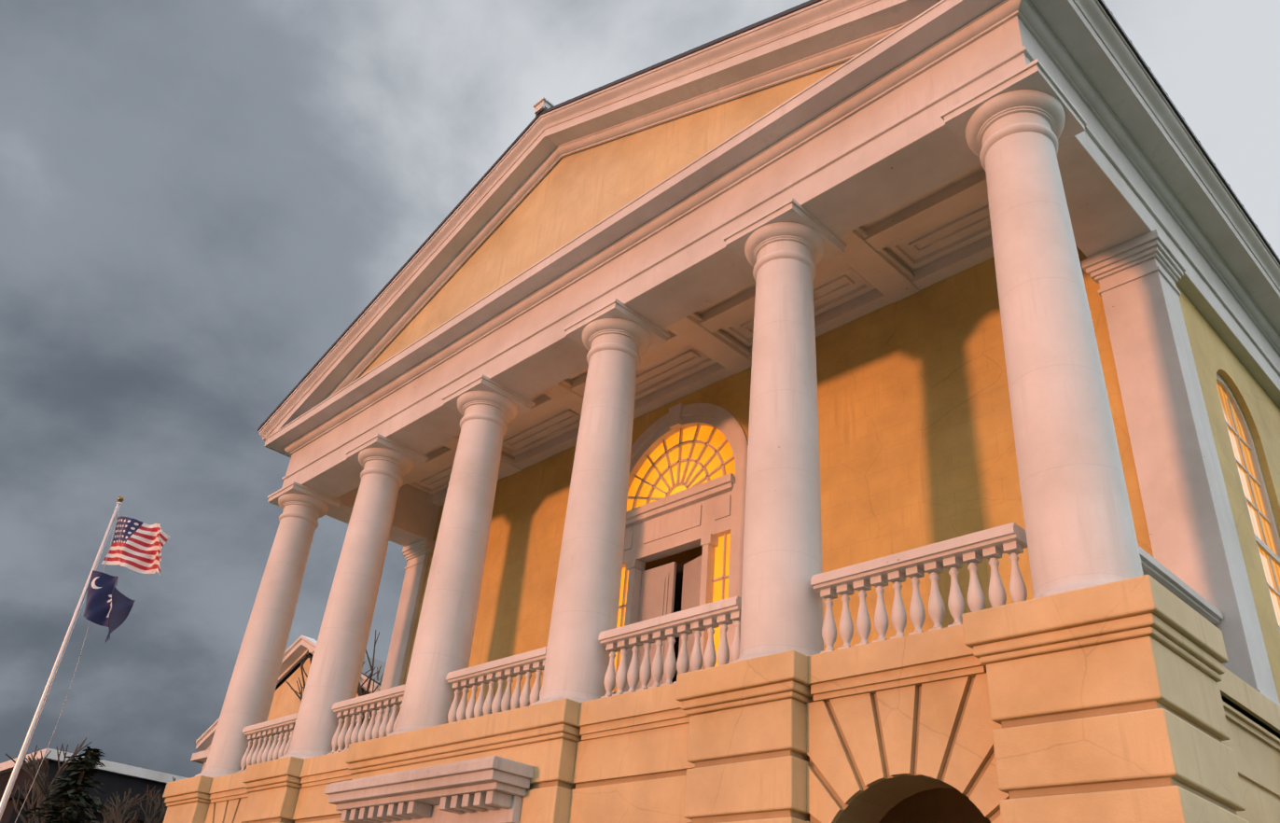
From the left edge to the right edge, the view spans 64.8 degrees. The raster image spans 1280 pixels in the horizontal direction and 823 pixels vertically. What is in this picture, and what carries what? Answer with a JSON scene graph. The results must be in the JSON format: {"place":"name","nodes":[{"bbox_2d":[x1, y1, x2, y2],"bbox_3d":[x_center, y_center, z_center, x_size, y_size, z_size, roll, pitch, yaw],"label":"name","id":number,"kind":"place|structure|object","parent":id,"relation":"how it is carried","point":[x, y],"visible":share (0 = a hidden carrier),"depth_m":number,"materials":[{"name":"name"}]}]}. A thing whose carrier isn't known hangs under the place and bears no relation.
{"place":"outdoors","nodes":[
{"label":"outdoors","id":0,"kind":"place"},
{"bbox_2d":[0,788,163,822],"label":"hedge","id":1,"kind":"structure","parent":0,"point":[9,814],"depth_m":35.86,"materials":[{"name":"plant"}]},
{"bbox_2d":[117,495,124,501],"bbox_3d":[-9.562,1.611,18.558,0.116,0.116,0.116,30,-39,-35],"label":"flagpole finial","id":2,"kind":"object","parent":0,"point":[120,498],"visible":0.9,"depth_m":18.52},
{"bbox_2d":[266,657,365,721],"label":"neighbour building walls","id":3,"kind":"structure","parent":0,"point":[285,701],"depth_m":34.37,"materials":[{"name":"beige paint"}]},
{"bbox_2d":[190,635,380,771],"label":"building trim","id":4,"kind":"structure","parent":3,"relation":"attached to","point":[297,649],"depth_m":34.81,"materials":[{"name":"white paint"}]},
{"bbox_2d":[194,640,386,743],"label":"neighboring building roof","id":5,"kind":"structure","parent":3,"relation":"on","point":[366,666],"depth_m":34.24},
{"bbox_2d":[0,0,1279,778],"label":"sky","id":6,"kind":"structure","parent":0,"point":[199,199],"materials":[{"name":"grey"}]},
{"label":"lawn","id":7,"kind":"structure","parent":0,"visible":0},
{"bbox_2d":[0,501,121,820],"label":"flagpole","id":8,"kind":"object","parent":7,"relation":"on","point":[22,752],"visible":1,"depth_m":16.77,"materials":[{"name":"silver metal"}]},
{"bbox_2d":[14,511,120,822],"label":"flag rope","id":9,"kind":"object","parent":8,"relation":"attached to","point":[70,685],"visible":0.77,"depth_m":16.65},
{"bbox_2d":[83,570,135,641],"bbox_3d":[-9.317,3.437,17.497,0.812,1.329,0.416,2,-31,5],"label":"state flag","id":10,"kind":"object","parent":8,"relation":"attached to","point":[108,605],"visible":1,"depth_m":17.55,"materials":[{"name":"blue fabric"}]},
{"bbox_2d":[101,515,169,575],"bbox_3d":[-8.973,2.451,18.110,1.209,1.103,0.443,-1,-32,11],"label":"us flag","id":11,"kind":"object","parent":8,"relation":"attached to","point":[136,545],"visible":0.98,"depth_m":18.10,"materials":[{"name":"multicoloured fabric"}]},
{"bbox_2d":[23,746,107,822],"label":"evergreen tree","id":12,"kind":"object","parent":7,"relation":"on","point":[66,794],"depth_m":24.83,"materials":[{"name":"green plant"}]},
{"bbox_2d":[0,759,166,814],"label":"building walls","id":13,"kind":"structure","parent":7,"relation":"on","point":[119,784],"depth_m":45.06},
{"bbox_2d":[0,748,187,783],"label":"roof fascia","id":14,"kind":"structure","parent":13,"relation":"on","point":[123,770],"depth_m":45.36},
{"bbox_2d":[5,737,175,822],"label":"bushes","id":15,"kind":"object","parent":7,"relation":"on","point":[117,815],"visible":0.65,"depth_m":26.66,"materials":[{"name":"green plant"}]},
{"bbox_2d":[284,629,384,748],"bbox_3d":[-6.795,11.120,26.712,6.319,10.666,7.074,19,-34,-21],"label":"bare tree","id":16,"kind":"object","parent":7,"relation":"on","point":[359,690],"depth_m":28.88,"materials":[{"name":"brown plant"}]},
{"bbox_2d":[294,676,1000,822],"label":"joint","id":17,"kind":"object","parent":7,"relation":"on","point":[876,802],"depth_m":8.17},
{"bbox_2d":[204,624,1009,822],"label":"stone base wall","id":18,"kind":"structure","parent":17,"relation":"attached to","point":[636,733],"depth_m":8.42,"materials":[{"name":"beige stone"}]},
{"bbox_2d":[644,545,702,570],"bbox_3d":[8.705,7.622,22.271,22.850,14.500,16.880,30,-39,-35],"label":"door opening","id":19,"kind":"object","parent":7,"relation":"on","point":[686,556],"depth_m":23.96,"materials":[{"name":"beige paint"}]},
{"bbox_2d":[671,560,690,682],"bbox_3d":[0.652,3.890,15.232,0.001,3.500,1.480,30,-39,-35],"label":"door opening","id":20,"kind":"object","parent":19,"relation":"attached to","point":[678,588],"depth_m":15.98,"materials":[{"name":"black"}]},
{"bbox_2d":[281,14,1279,546],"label":"entablature","id":21,"kind":"structure","parent":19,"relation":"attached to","point":[903,144],"depth_m":12.85,"materials":[{"name":"white paint"}]},
{"bbox_2d":[401,164,994,506],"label":"portico ceiling","id":22,"kind":"structure","parent":21,"relation":"attached to","point":[939,233],"depth_m":15.08,"materials":[{"name":"paint"}]},
{"bbox_2d":[259,0,1279,458],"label":"cornice","id":23,"kind":"structure","parent":21,"relation":"on","point":[1090,52],"depth_m":12.66,"materials":[{"name":"white paint"}]},
{"bbox_2d":[258,116,562,441],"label":"raking cornice","id":24,"kind":"structure","parent":23,"relation":"on","point":[521,170],"depth_m":18.54,"materials":[{"name":"white paint"}]},
{"bbox_2d":[357,60,848,378],"bbox_3d":[-1.313,-3.084,16.568,0.300,3.014,15.900,30,-39,-35],"label":"pediment panel","id":25,"kind":"object","parent":23,"relation":"on","point":[566,200],"visible":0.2,"depth_m":16.09,"materials":[{"name":"beige paint"}]},
{"bbox_2d":[540,0,941,156],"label":"raking cornice","id":26,"kind":"structure","parent":23,"relation":"on","point":[818,35],"depth_m":13.66,"materials":[{"name":"white paint"}]},
{"bbox_2d":[257,0,1279,431],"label":"roof","id":27,"kind":"structure","parent":23,"relation":"on","point":[1101,2],"depth_m":13.97,"materials":[{"name":"metal"}]},
{"bbox_2d":[533,97,554,114],"bbox_3d":[-1.655,-5.169,17.239,0.240,0.190,0.280,30,-39,-35],"label":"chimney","id":28,"kind":"object","parent":27,"relation":"on","point":[541,104],"visible":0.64,"depth_m":17.18,"materials":[{"name":"white paint"}]},
{"bbox_2d":[162,574,1249,822],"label":"piers","id":29,"kind":"structure","parent":7,"relation":"on","point":[1105,702],"depth_m":7.21,"materials":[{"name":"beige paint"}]},
{"bbox_2d":[236,712,298,772],"bbox_3d":[-6.001,5.537,16.484,0.310,0.930,2.060,30,-39,-35],"label":"balustrade","id":30,"kind":"object","parent":29,"relation":"on","point":[270,730],"visible":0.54,"depth_m":16.63,"materials":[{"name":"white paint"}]},
{"bbox_2d":[194,481,342,777],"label":"column","id":31,"kind":"structure","parent":29,"relation":"on","point":[250,691],"depth_m":18.36,"materials":[{"name":"white paint"}]},
{"bbox_2d":[278,433,429,759],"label":"column","id":32,"kind":"structure","parent":29,"relation":"on","point":[386,464],"depth_m":16.43,"materials":[{"name":"white paint"}]},
{"bbox_2d":[327,683,405,753],"bbox_3d":[-3.892,4.578,14.579,0.310,0.930,2.060,30,-39,-35],"label":"balustrade","id":33,"kind":"object","parent":29,"relation":"on","point":[366,704],"visible":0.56,"depth_m":14.69,"materials":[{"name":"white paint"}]},
{"bbox_2d":[324,755,534,822],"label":"hood door","id":34,"kind":"structure","parent":29,"relation":"attached to","point":[490,789],"depth_m":11.01,"materials":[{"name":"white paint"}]},
{"bbox_2d":[386,374,535,736],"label":"column","id":35,"kind":"structure","parent":29,"relation":"on","point":[487,408],"depth_m":14.51,"materials":[{"name":"white paint"}]},
{"bbox_2d":[445,646,547,723],"bbox_3d":[-1.782,3.619,12.674,0.310,0.930,2.060,30,-39,-35],"label":"balustrade","id":36,"kind":"object","parent":29,"relation":"on","point":[527,663],"visible":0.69,"depth_m":12.71,"materials":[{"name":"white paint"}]},
{"bbox_2d":[530,298,669,705],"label":"column","id":37,"kind":"structure","parent":29,"relation":"on","point":[617,339],"depth_m":12.54,"materials":[{"name":"white paint"}]},
{"bbox_2d":[598,595,741,697],"bbox_3d":[0.328,2.660,10.769,0.310,0.930,2.060,30,-39,-35],"label":"balustrade","id":38,"kind":"object","parent":29,"relation":"on","point":[700,619],"visible":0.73,"depth_m":10.78,"materials":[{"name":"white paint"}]},
{"bbox_2d":[723,197,846,662],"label":"column","id":39,"kind":"structure","parent":29,"relation":"on","point":[785,249],"depth_m":10.59,"materials":[{"name":"white paint"}]},
{"bbox_2d":[810,522,1027,653],"bbox_3d":[2.437,1.701,8.864,0.310,0.930,2.060,30,-39,-35],"label":"balustrade","id":40,"kind":"object","parent":29,"relation":"on","point":[993,545],"visible":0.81,"depth_m":8.85,"materials":[{"name":"white paint"}]},
{"bbox_2d":[940,58,1143,598],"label":"column","id":41,"kind":"structure","parent":29,"relation":"on","point":[1011,131],"depth_m":8.65,"materials":[{"name":"white paint"}]},
{"bbox_2d":[878,787,990,822],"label":"archway interior","id":42,"kind":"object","parent":7,"relation":"on","point":[943,805],"depth_m":11.03,"materials":[{"name":"beige paint"}]},
{"bbox_2d":[1221,695,1279,738],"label":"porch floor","id":43,"kind":"structure","parent":42,"relation":"on","point":[1229,702],"depth_m":8.44,"materials":[{"name":"black"}]},
{"bbox_2d":[396,246,1153,719],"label":"porch back wall","id":44,"kind":"structure","parent":43,"relation":"on","point":[917,440],"depth_m":13.59,"materials":[{"name":"beige paint"}]},
{"bbox_2d":[611,402,748,694],"bbox_3d":[0.461,2.583,15.679,0.320,6.160,3.320,30,-39,-35],"label":"case door","id":45,"kind":"structure","parent":44,"relation":"attached to","point":[706,515],"depth_m":15.93,"materials":[{"name":"white paint"}]},
{"bbox_2d":[635,561,676,690],"bbox_3d":[0.162,3.921,15.261,0.074,3.360,0.735,30,-39,-35],"label":"door leaf","id":46,"kind":"object","parent":45,"relation":"attached to","point":[657,591],"visible":0.25,"depth_m":15.79,"materials":[{"name":"paint"}]},
{"bbox_2d":[612,533,730,692],"bbox_3d":[0.443,3.409,15.244,0.001,2.800,2.560,30,-39,-35],"label":"sidelight glass","id":47,"kind":"object","parent":45,"relation":"attached to","point":[718,567],"depth_m":15.12,"materials":[{"name":"yellow glass"}]},
{"bbox_2d":[626,425,735,511],"bbox_3d":[0.673,0.869,16.776,0.001,1.350,2.700,30,-39,-35],"label":"fanlight glass","id":48,"kind":"object","parent":45,"relation":"attached to","point":[718,438],"depth_m":16.81,"materials":[{"name":"yellow glass"}]},
{"bbox_2d":[627,424,734,509],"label":"fanlight muntins","id":49,"kind":"object","parent":45,"relation":"attached to","point":[686,484],"visible":0.79,"depth_m":16.66,"materials":[{"name":"white wood"}]},
{"bbox_2d":[677,555,701,674],"bbox_3d":[0.758,3.715,14.830,0.074,3.360,0.735,21,-34,-24],"label":"door leaf","id":50,"kind":"object","parent":45,"relation":"attached to","point":[691,583],"visible":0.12,"depth_m":15.47,"materials":[{"name":"paint"}]},
{"bbox_2d":[1217,667,1279,822],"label":"ground storey walls","id":51,"kind":"structure","parent":7,"relation":"on","point":[1253,745],"depth_m":8.31,"materials":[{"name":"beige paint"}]},
{"bbox_2d":[375,537,434,723],"bbox_3d":[-4.739,5.302,20.311,0.820,5.490,0.905,30,-39,-35],"label":"corner pilaster","id":52,"kind":"object","parent":51,"relation":"on","point":[416,554],"visible":0.35,"depth_m":20.71,"materials":[{"name":"white paint"}]},
{"bbox_2d":[1080,229,1279,706],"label":"corner pilaster","id":53,"kind":"object","parent":51,"relation":"on","point":[1193,536],"visible":0.81,"depth_m":10.70,"materials":[{"name":"white paint"}]},
{"bbox_2d":[1138,545,1223,624],"bbox_3d":[4.612,1.877,8.821,2.170,0.930,0.310,30,-39,-35],"label":"balustrade","id":54,"kind":"object","parent":51,"relation":"on","point":[1155,569],"visible":0.02,"depth_m":8.99,"materials":[{"name":"white paint"}]},
{"bbox_2d":[1175,283,1279,703],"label":"side wall","id":55,"kind":"structure","parent":51,"relation":"on","point":[1213,354],"depth_m":12.33,"materials":[{"name":"beige paint"}]},
{"bbox_2d":[1216,373,1279,631],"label":"window frames","id":56,"kind":"structure","parent":55,"relation":"attached to","point":[1270,521],"depth_m":12.60,"materials":[{"name":"white paint"}]},
{"bbox_2d":[1216,382,1279,626],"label":"side window glass","id":57,"kind":"object","parent":56,"relation":"in","point":[1223,396],"visible":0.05,"depth_m":12.38,"materials":[{"name":"yellow glass"}]}
]}

